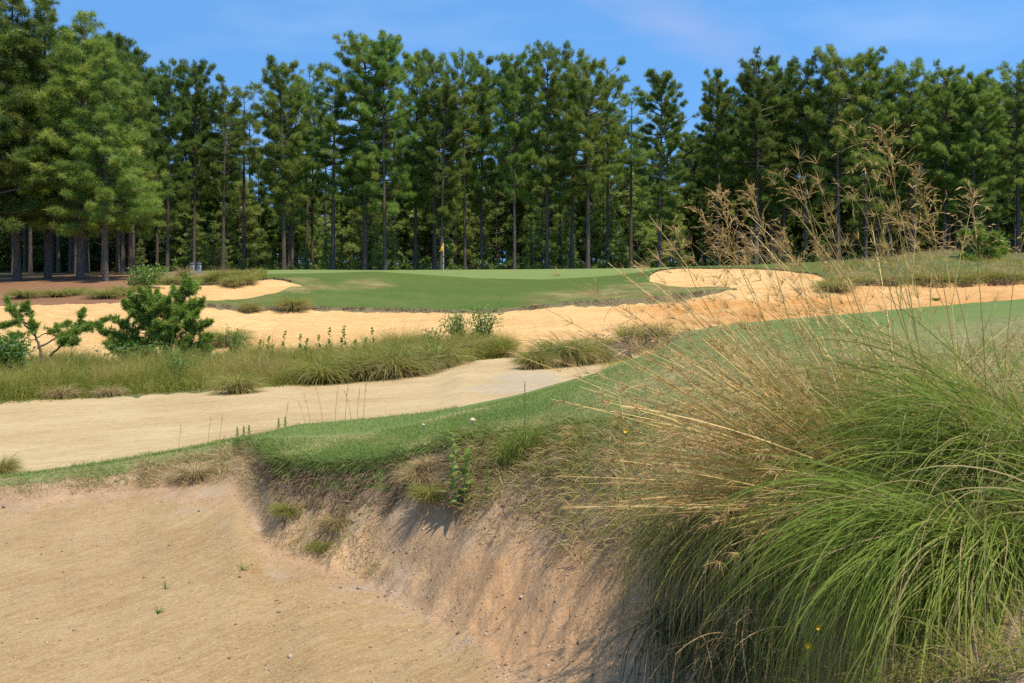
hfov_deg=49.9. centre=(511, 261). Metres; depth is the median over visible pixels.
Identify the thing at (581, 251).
pine sapling
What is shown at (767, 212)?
pine tree
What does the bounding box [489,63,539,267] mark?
pine tree
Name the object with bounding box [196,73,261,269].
pine tree
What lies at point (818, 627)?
flower
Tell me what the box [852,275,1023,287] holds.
bank edge roots
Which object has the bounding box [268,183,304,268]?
pine sapling
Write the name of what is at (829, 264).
plume grass
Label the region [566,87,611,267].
pine tree
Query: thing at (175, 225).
pine sapling
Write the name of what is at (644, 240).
pine sapling
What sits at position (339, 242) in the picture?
pine tree
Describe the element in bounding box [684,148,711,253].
pine tree
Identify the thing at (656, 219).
pine sapling
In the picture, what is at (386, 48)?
pine tree
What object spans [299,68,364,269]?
pine tree
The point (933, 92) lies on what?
pine tree
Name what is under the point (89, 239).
pine tree
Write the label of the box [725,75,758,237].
pine tree
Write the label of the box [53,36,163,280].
pine tree
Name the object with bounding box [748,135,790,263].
pine tree
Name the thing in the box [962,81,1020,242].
pine tree
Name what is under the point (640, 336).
grass clump
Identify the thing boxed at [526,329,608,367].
grass clump
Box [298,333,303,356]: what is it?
weed
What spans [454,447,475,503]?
weed
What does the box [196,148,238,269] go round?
pine tree
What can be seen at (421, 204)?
pine tree
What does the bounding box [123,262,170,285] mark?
shrub
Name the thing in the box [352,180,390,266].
pine tree
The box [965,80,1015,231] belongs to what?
pine tree
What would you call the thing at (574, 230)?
pine sapling
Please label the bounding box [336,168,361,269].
pine tree
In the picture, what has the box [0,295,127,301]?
straw slope
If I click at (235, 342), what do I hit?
shrub
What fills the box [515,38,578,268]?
pine tree
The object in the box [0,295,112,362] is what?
young pine
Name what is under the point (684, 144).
pine tree
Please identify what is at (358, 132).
pine tree
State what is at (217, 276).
grass clump
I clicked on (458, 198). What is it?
pine tree
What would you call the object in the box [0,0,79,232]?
pine tree
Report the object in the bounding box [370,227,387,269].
pine sapling
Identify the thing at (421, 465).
grass clump
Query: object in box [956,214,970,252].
pine sapling
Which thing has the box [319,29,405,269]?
pine tree
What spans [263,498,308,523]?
grass clump
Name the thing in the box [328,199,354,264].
pine sapling
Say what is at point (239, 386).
grass clump
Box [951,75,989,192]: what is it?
pine tree
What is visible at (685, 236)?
pine sapling
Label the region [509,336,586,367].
grass clump
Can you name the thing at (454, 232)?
pine sapling
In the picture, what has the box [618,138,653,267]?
pine tree
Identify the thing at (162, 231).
pine sapling
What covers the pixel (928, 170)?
pine tree
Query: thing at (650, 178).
pine tree
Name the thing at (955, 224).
pine tree
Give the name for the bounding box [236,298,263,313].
grass clump
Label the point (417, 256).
pine sapling
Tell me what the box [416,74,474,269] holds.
pine tree
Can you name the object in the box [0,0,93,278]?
pine tree
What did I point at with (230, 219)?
pine sapling
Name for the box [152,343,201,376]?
clump
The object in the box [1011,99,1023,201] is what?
pine tree
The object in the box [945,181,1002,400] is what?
plume grass
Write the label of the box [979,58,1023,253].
pine tree
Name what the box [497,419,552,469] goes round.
grass weed
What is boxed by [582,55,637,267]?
pine tree
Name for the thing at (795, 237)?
woods
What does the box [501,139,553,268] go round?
pine tree
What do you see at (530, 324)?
bunker face
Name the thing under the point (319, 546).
grass clump
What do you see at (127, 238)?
pine tree
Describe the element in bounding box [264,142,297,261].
pine tree
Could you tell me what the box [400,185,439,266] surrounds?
pine sapling
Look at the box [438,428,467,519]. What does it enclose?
weed
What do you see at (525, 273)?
putting green
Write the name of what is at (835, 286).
grass clump
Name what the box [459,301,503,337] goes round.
shrub
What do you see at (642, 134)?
pine tree
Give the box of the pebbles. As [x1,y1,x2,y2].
[1,458,940,682]
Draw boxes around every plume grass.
[589,278,771,431]
[662,214,780,411]
[685,206,815,420]
[696,177,834,440]
[735,179,831,427]
[766,167,889,405]
[770,221,837,400]
[804,238,903,435]
[831,114,923,384]
[832,177,929,392]
[860,235,925,382]
[869,117,933,395]
[881,205,972,385]
[901,163,985,401]
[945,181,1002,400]
[978,233,1023,411]
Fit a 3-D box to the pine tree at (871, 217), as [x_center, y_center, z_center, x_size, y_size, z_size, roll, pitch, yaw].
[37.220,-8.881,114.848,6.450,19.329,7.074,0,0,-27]
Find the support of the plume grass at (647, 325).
on the fairway
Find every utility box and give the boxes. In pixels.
[190,263,194,272]
[197,263,201,272]
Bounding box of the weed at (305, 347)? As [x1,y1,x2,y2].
[304,338,308,357]
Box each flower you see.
[805,642,810,682]
[816,624,819,682]
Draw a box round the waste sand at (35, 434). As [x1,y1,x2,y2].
[0,344,659,475]
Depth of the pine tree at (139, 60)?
94.72 m
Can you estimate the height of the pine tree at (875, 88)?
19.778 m
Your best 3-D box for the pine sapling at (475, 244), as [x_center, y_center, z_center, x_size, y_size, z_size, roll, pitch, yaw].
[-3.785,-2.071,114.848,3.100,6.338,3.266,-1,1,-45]
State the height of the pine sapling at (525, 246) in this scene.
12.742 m
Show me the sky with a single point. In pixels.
(687, 38)
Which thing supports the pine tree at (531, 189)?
on the forest floor at (9, 274)
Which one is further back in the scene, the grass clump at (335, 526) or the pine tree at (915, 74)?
the pine tree at (915, 74)
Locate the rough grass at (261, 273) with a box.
[151,250,1023,369]
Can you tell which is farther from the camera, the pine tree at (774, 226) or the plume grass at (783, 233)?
the pine tree at (774, 226)
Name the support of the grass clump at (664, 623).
on the clay bank
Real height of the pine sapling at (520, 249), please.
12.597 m
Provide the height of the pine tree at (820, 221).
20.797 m
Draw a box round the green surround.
[671,260,871,267]
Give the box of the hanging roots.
[230,435,649,568]
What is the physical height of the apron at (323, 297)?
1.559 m
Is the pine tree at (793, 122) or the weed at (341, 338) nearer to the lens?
the weed at (341, 338)
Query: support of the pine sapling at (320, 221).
on the forest floor at (9, 274)
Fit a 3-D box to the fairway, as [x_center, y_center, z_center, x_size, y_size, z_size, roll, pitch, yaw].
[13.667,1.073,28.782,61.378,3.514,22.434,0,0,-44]
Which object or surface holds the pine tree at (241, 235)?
on the forest floor at (9, 274)
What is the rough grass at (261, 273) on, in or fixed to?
on the grassy ground at (165, 393)
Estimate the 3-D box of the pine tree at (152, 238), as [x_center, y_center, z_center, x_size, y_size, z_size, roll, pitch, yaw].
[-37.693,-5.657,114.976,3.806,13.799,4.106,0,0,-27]
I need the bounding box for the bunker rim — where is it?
[737,281,1023,291]
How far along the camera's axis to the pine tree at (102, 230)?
92.89 m
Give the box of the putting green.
[267,267,670,278]
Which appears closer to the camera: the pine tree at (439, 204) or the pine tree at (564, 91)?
the pine tree at (564, 91)
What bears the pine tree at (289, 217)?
on the forest floor at (9, 274)
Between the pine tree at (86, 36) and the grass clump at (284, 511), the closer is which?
the grass clump at (284, 511)
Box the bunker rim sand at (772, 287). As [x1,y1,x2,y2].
[737,286,814,288]
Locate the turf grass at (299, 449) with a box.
[261,319,827,462]
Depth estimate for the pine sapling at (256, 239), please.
122.25 m
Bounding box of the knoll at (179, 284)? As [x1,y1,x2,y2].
[151,278,218,285]
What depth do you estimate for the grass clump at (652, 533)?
5.64 m
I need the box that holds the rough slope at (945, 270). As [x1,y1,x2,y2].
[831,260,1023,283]
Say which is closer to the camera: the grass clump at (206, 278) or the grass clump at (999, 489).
the grass clump at (999, 489)
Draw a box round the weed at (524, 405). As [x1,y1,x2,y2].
[523,381,526,426]
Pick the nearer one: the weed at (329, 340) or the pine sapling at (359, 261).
the weed at (329, 340)
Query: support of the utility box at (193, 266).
on the knoll top at (175, 273)
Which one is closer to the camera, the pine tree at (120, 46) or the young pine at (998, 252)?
the young pine at (998, 252)
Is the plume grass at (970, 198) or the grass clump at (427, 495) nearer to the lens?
the plume grass at (970, 198)
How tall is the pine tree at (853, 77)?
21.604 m
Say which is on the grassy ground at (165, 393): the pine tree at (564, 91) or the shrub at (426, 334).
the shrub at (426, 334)
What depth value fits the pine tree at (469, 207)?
116.61 m
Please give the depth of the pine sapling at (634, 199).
115.06 m
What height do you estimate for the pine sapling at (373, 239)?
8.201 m
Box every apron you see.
[196,282,736,309]
[301,276,649,295]
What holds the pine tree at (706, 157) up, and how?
on the forest floor at (9, 274)
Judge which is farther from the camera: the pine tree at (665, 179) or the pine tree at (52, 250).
the pine tree at (665, 179)
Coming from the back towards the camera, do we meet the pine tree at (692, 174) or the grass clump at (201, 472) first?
the pine tree at (692, 174)
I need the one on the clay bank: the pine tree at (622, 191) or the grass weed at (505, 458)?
the grass weed at (505, 458)
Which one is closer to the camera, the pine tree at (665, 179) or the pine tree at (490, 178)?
the pine tree at (490, 178)
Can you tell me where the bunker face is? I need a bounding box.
[0,288,1023,360]
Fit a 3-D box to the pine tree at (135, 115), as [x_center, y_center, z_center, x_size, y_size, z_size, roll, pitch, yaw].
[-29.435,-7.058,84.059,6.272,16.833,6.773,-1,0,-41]
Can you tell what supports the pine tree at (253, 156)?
on the forest floor at (9, 274)
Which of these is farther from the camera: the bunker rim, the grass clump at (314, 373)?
the bunker rim
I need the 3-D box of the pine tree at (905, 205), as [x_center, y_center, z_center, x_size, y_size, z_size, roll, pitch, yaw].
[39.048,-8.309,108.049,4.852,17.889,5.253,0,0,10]
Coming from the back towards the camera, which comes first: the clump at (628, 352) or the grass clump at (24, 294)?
the grass clump at (24, 294)
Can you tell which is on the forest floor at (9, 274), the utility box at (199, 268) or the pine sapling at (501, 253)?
the pine sapling at (501, 253)
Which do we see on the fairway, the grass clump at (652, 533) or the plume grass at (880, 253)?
the plume grass at (880, 253)
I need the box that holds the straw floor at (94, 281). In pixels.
[0,273,144,298]
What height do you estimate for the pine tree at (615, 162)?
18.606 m
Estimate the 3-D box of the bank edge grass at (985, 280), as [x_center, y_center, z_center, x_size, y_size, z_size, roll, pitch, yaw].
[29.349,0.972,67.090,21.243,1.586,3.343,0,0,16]
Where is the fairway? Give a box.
[0,299,1023,510]
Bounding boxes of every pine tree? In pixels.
[0,0,76,280]
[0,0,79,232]
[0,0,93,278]
[0,52,43,229]
[2,62,21,272]
[3,8,164,279]
[7,43,43,271]
[8,38,62,275]
[31,25,72,271]
[42,47,65,272]
[52,111,69,271]
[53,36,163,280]
[55,50,102,271]
[57,27,89,45]
[57,53,90,272]
[60,99,86,273]
[62,69,95,272]
[69,204,77,272]
[86,57,90,271]
[88,61,174,274]
[89,99,102,272]
[92,30,147,272]
[94,50,150,272]
[112,45,165,270]
[124,68,154,271]
[126,108,172,271]
[131,87,153,270]
[139,57,200,271]
[142,72,180,267]
[145,164,164,266]
[162,92,213,270]
[172,55,223,270]
[181,92,221,260]
[188,167,216,264]
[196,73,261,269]
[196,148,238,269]
[207,105,258,267]
[218,180,256,262]
[219,83,265,268]
[232,103,265,269]
[240,146,278,267]
[247,54,314,269]
[257,73,323,269]
[257,89,315,268]
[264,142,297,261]
[276,166,318,267]
[290,61,329,269]
[293,96,332,269]
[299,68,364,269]
[301,169,331,268]
[313,93,343,268]
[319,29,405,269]
[326,169,358,269]
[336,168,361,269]
[345,29,418,269]
[352,95,386,217]
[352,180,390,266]
[378,61,411,269]
[382,172,417,268]
[385,148,418,268]
[391,48,442,269]
[391,94,430,239]
[399,51,464,269]
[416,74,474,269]
[424,105,459,255]
[432,47,498,269]
[432,175,471,268]
[439,107,473,265]
[450,178,485,266]
[457,51,506,269]
[461,84,498,265]
[479,171,507,263]
[486,48,544,268]
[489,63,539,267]
[494,135,537,267]
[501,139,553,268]
[506,70,556,268]
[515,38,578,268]
[533,128,558,230]
[535,82,586,267]
[542,48,600,268]
[547,49,627,268]
[561,186,579,237]
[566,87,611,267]
[574,157,609,263]
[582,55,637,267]
[591,160,613,263]
[593,109,627,214]
[609,90,655,267]
[609,150,641,262]
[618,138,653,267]
[622,68,697,266]
[627,176,661,266]
[636,131,649,266]
[637,170,668,267]
[646,102,688,263]
[648,149,677,239]
[666,129,711,264]
[675,159,693,240]
[680,143,714,216]
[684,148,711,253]
[688,187,714,265]
[689,181,708,250]
[690,103,732,198]
[691,67,739,265]
[693,146,735,255]
[700,90,736,127]
[701,122,742,264]
[703,174,722,265]
[713,116,755,260]
[718,45,800,263]
[722,119,759,264]
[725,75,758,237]
[727,104,766,264]
[735,97,781,263]
[746,82,795,262]
[747,59,820,262]
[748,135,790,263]
[753,111,801,259]
[755,105,788,263]
[770,53,839,261]
[789,103,821,250]
[795,107,826,258]
[797,42,883,260]
[807,85,838,258]
[807,102,850,258]
[818,73,859,258]
[819,116,858,238]
[829,103,872,257]
[831,45,898,258]
[839,93,873,250]
[840,88,903,258]
[849,86,916,258]
[862,62,923,255]
[867,56,950,252]
[893,89,932,246]
[902,57,990,250]
[915,91,951,225]
[919,88,976,250]
[925,101,951,213]
[932,68,1012,252]
[939,75,969,249]
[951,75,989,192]
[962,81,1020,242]
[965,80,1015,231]
[975,114,1018,231]
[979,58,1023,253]
[989,124,1023,243]
[1001,90,1022,248]
[1002,107,1023,252]
[1010,83,1023,212]
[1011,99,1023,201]
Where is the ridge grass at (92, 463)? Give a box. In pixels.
[0,405,457,494]
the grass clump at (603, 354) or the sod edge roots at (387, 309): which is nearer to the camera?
the grass clump at (603, 354)
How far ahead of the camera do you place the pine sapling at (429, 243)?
125.48 m
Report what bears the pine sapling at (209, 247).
on the forest floor at (9, 274)
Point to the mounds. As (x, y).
(948, 256)
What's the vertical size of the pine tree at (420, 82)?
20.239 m
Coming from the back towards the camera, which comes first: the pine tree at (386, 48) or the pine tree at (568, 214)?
the pine tree at (568, 214)
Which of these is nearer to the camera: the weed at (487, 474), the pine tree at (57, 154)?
the weed at (487, 474)
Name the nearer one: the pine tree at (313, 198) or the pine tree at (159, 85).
the pine tree at (159, 85)
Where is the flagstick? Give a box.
[440,243,443,270]
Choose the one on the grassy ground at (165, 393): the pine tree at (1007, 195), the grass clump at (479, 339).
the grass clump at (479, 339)
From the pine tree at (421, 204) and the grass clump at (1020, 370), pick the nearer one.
the grass clump at (1020, 370)
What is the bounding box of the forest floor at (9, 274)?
[0,264,659,278]
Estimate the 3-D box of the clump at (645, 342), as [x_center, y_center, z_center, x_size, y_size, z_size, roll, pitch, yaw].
[2.943,2.317,28.983,4.287,2.482,20.349,0,0,8]
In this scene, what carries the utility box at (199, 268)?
on the knoll top at (175, 273)
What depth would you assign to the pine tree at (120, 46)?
95.88 m
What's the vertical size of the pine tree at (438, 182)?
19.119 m
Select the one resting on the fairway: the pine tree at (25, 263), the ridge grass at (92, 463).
the ridge grass at (92, 463)
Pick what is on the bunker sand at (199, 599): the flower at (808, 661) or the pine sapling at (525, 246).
the flower at (808, 661)
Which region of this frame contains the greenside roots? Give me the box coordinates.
[174,267,824,285]
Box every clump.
[0,286,46,297]
[0,452,28,474]
[34,384,87,399]
[35,286,79,296]
[57,285,94,294]
[79,285,125,299]
[85,382,132,397]
[95,337,168,363]
[102,283,145,293]
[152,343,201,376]
[156,347,228,358]
[157,275,181,284]
[165,458,223,485]
[172,266,195,277]
[196,323,260,348]
[199,271,216,281]
[204,369,272,395]
[206,265,232,281]
[215,274,248,287]
[235,274,259,285]
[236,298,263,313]
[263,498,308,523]
[269,293,316,312]
[277,352,361,386]
[301,536,334,554]
[306,355,356,377]
[308,508,351,536]
[319,349,398,383]
[336,347,411,379]
[346,342,447,381]
[381,342,456,376]
[384,460,441,489]
[395,336,485,370]
[399,474,452,509]
[402,452,445,474]
[420,331,491,358]
[474,333,523,356]
[505,343,562,370]
[507,591,734,682]
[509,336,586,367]
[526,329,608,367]
[531,481,718,637]
[545,489,777,682]
[558,329,623,364]
[568,479,841,680]
[578,331,621,345]
[579,324,709,359]
[591,480,835,678]
[602,319,644,344]
[603,342,632,361]
[621,320,660,343]
[638,320,682,340]
[644,616,767,682]
[653,414,1023,682]
[673,601,811,682]
[689,264,1023,629]
[742,307,990,421]
[767,312,1023,457]
[803,277,863,293]
[862,350,1023,637]
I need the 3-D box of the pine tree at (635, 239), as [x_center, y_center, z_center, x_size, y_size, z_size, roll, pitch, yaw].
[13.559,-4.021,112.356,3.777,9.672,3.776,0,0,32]
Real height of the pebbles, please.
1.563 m
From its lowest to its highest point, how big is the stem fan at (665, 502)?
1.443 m
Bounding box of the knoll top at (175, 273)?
[145,270,250,277]
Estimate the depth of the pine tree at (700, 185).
116.19 m
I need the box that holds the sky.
[0,0,1023,263]
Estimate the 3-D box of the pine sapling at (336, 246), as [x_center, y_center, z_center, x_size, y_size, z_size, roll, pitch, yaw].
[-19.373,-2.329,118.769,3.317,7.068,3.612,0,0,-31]
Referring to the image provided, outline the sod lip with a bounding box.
[206,289,736,313]
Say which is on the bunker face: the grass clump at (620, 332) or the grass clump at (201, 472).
the grass clump at (620, 332)
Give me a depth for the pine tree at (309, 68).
105.92 m
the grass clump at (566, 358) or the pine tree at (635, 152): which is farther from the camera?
the pine tree at (635, 152)
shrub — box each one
[0,328,40,374]
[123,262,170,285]
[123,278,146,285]
[215,324,250,357]
[422,327,446,341]
[438,310,467,338]
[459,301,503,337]
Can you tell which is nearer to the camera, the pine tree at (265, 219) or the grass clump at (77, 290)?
the grass clump at (77, 290)
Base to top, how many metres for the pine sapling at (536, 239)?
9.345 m
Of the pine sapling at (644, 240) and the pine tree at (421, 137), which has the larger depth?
the pine tree at (421, 137)
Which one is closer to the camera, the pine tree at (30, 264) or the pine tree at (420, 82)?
the pine tree at (30, 264)
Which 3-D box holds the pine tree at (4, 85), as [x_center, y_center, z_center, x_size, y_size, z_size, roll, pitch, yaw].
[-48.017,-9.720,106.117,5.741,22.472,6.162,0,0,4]
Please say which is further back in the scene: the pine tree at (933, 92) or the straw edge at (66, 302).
the pine tree at (933, 92)
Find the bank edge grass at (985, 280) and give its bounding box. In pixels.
[816,268,1023,285]
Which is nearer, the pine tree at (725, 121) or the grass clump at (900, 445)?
the grass clump at (900, 445)
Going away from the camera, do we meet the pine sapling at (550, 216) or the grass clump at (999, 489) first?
the grass clump at (999, 489)
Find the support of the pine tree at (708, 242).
on the forest floor at (9, 274)
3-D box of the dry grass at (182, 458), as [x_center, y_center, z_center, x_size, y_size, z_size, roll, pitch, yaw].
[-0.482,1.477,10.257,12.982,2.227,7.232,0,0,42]
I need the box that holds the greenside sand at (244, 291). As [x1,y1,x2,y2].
[134,279,300,300]
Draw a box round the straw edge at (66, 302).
[0,300,205,307]
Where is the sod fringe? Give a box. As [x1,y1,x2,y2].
[230,405,651,479]
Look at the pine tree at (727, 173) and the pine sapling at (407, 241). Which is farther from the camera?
the pine sapling at (407, 241)
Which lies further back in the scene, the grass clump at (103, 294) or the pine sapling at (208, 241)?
the pine sapling at (208, 241)
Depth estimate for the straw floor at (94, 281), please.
71.40 m
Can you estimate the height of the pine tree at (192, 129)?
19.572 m
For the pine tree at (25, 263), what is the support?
on the forest floor at (9, 274)
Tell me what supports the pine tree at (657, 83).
on the forest floor at (9, 274)
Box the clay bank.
[0,456,1023,682]
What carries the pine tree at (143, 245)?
on the forest floor at (9, 274)
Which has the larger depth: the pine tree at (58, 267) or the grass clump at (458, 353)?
the pine tree at (58, 267)
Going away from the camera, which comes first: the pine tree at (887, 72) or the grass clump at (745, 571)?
the grass clump at (745, 571)
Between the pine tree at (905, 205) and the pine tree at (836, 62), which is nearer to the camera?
the pine tree at (836, 62)
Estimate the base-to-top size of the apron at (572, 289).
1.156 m
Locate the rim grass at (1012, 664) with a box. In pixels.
[250,318,1023,682]
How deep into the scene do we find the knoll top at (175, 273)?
81.34 m
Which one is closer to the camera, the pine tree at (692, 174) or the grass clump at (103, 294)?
the grass clump at (103, 294)
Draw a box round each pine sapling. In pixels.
[135,239,147,270]
[146,167,205,270]
[169,192,214,269]
[182,230,201,264]
[198,220,227,269]
[199,178,234,267]
[216,175,266,263]
[216,181,271,269]
[216,239,232,269]
[225,177,268,268]
[240,202,270,263]
[252,192,276,267]
[260,207,281,269]
[263,218,287,269]
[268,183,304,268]
[294,194,321,259]
[296,240,308,269]
[299,198,327,266]
[318,209,346,261]
[320,233,330,268]
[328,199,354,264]
[336,246,345,268]
[337,168,404,269]
[337,198,359,268]
[348,218,372,269]
[361,203,398,269]
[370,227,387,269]
[380,214,404,269]
[389,200,419,267]
[392,213,411,259]
[398,162,452,267]
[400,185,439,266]
[412,243,420,265]
[419,207,452,260]
[426,177,490,266]
[431,169,477,268]
[436,215,454,269]
[458,209,479,263]
[462,213,491,268]
[478,166,521,265]
[478,235,491,265]
[479,209,494,267]
[487,195,533,268]
[491,220,512,267]
[503,195,540,268]
[512,181,566,268]
[517,190,538,268]
[533,176,570,266]
[535,193,567,261]
[556,207,576,268]
[564,235,578,264]
[566,196,593,267]
[566,196,613,263]
[567,186,591,267]
[580,176,625,267]
[591,176,627,267]
[599,165,642,267]
[605,165,663,267]
[607,220,626,267]
[618,187,657,267]
[640,179,672,267]
[653,186,691,266]
[669,231,687,266]
[845,209,870,258]
[870,209,922,253]
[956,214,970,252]
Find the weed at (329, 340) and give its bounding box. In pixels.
[327,327,331,350]
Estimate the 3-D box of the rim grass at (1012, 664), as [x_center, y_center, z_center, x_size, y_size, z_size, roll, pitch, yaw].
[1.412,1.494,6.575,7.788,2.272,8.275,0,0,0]
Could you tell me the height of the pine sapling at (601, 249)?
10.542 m
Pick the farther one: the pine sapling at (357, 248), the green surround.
the pine sapling at (357, 248)
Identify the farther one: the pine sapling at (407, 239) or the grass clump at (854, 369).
the pine sapling at (407, 239)
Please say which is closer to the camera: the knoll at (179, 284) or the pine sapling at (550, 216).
the knoll at (179, 284)
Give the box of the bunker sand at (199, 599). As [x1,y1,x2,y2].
[0,492,1023,682]
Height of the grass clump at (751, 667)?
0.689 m
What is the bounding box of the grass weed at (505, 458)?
[483,428,531,471]
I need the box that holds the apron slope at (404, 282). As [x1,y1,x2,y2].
[266,265,830,293]
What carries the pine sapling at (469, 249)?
on the forest floor at (9, 274)
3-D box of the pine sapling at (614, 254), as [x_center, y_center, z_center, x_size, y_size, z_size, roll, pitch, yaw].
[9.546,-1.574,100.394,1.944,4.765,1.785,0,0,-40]
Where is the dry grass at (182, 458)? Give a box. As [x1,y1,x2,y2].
[0,322,1023,584]
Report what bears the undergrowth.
on the forest floor at (9, 274)
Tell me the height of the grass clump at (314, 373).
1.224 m
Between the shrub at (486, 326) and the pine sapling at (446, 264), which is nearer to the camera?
the shrub at (486, 326)
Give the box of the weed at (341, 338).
[338,325,345,350]
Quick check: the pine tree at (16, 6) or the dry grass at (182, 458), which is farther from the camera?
the pine tree at (16, 6)
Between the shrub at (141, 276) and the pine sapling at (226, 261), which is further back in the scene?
the pine sapling at (226, 261)
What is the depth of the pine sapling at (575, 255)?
103.64 m
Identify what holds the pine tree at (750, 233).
on the forest floor at (9, 274)
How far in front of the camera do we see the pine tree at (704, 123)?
126.79 m
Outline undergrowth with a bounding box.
[135,247,1022,271]
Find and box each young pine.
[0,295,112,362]
[95,271,215,361]
[954,220,1011,260]
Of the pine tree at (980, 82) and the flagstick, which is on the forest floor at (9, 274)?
the pine tree at (980, 82)
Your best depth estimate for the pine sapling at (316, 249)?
121.25 m
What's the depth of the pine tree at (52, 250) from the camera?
109.94 m
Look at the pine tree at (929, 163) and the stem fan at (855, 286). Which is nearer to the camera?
the stem fan at (855, 286)
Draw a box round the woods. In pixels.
[0,155,1023,271]
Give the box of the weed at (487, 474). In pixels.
[483,454,491,500]
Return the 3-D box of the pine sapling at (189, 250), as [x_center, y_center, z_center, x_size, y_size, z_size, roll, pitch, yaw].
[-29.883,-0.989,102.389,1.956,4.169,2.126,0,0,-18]
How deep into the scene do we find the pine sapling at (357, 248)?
108.47 m
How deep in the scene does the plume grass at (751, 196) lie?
4.84 m
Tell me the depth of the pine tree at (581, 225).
113.68 m
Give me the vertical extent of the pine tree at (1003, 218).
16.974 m
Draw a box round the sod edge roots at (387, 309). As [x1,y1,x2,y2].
[205,289,736,312]
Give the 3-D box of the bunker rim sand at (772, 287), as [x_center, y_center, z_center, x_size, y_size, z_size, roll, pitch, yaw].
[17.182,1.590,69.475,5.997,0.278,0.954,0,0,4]
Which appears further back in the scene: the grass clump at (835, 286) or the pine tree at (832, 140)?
the pine tree at (832, 140)
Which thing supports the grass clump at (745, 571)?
on the clay bank
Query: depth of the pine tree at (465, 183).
100.80 m
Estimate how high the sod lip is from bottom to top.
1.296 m
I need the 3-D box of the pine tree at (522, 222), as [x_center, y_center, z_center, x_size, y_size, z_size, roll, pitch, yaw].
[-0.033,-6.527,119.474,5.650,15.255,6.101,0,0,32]
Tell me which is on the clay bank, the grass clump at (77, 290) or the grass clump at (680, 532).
the grass clump at (680, 532)
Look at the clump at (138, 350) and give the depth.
39.38 m
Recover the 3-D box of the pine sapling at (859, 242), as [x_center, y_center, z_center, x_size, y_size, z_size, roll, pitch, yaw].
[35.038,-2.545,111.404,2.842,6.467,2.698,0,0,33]
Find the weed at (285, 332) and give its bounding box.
[281,330,286,352]
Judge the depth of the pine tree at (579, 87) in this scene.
97.64 m
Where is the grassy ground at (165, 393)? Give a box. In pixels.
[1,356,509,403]
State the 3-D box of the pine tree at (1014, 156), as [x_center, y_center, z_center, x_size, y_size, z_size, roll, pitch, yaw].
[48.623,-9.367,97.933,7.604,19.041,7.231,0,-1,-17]
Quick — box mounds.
[892,251,1023,263]
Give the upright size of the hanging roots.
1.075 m
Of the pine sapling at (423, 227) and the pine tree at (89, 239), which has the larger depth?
the pine sapling at (423, 227)
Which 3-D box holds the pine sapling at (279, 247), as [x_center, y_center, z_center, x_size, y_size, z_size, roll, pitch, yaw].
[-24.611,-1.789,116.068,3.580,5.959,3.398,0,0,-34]
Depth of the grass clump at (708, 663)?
4.72 m
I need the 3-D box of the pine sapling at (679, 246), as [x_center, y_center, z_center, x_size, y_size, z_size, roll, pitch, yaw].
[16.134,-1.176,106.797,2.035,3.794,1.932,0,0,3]
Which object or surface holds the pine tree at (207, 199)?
on the forest floor at (9, 274)
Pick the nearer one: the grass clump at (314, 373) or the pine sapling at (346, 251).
the grass clump at (314, 373)
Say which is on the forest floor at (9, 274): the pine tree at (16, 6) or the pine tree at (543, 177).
the pine tree at (543, 177)
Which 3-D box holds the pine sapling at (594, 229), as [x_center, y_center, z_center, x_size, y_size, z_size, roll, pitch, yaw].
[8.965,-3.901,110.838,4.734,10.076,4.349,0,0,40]
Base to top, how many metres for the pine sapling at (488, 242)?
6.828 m
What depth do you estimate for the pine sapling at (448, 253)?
104.31 m
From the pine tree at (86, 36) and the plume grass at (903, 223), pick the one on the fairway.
the plume grass at (903, 223)
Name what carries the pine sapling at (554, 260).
on the forest floor at (9, 274)
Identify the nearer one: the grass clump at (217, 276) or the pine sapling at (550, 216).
the grass clump at (217, 276)
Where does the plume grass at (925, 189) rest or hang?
on the fairway
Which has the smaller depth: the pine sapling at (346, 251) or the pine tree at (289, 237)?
the pine tree at (289, 237)
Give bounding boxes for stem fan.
[503,141,1023,599]
[556,285,1023,606]
[654,155,1021,472]
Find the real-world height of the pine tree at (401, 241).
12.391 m
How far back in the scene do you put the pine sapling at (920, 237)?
122.72 m
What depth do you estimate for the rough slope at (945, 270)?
74.72 m
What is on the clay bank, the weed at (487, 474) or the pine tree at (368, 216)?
the weed at (487, 474)
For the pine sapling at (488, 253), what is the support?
on the forest floor at (9, 274)
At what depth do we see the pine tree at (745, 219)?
111.82 m
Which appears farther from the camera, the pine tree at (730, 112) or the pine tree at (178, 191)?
the pine tree at (730, 112)
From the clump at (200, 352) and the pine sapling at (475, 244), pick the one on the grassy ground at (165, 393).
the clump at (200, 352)
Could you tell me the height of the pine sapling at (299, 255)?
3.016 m
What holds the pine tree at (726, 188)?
on the forest floor at (9, 274)
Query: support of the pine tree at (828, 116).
on the forest floor at (9, 274)
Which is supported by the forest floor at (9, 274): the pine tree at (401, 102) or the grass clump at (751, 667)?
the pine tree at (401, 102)
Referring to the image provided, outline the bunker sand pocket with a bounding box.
[650,269,823,287]
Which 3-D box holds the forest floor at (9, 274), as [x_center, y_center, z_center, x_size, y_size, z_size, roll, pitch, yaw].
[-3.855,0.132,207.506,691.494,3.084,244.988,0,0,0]

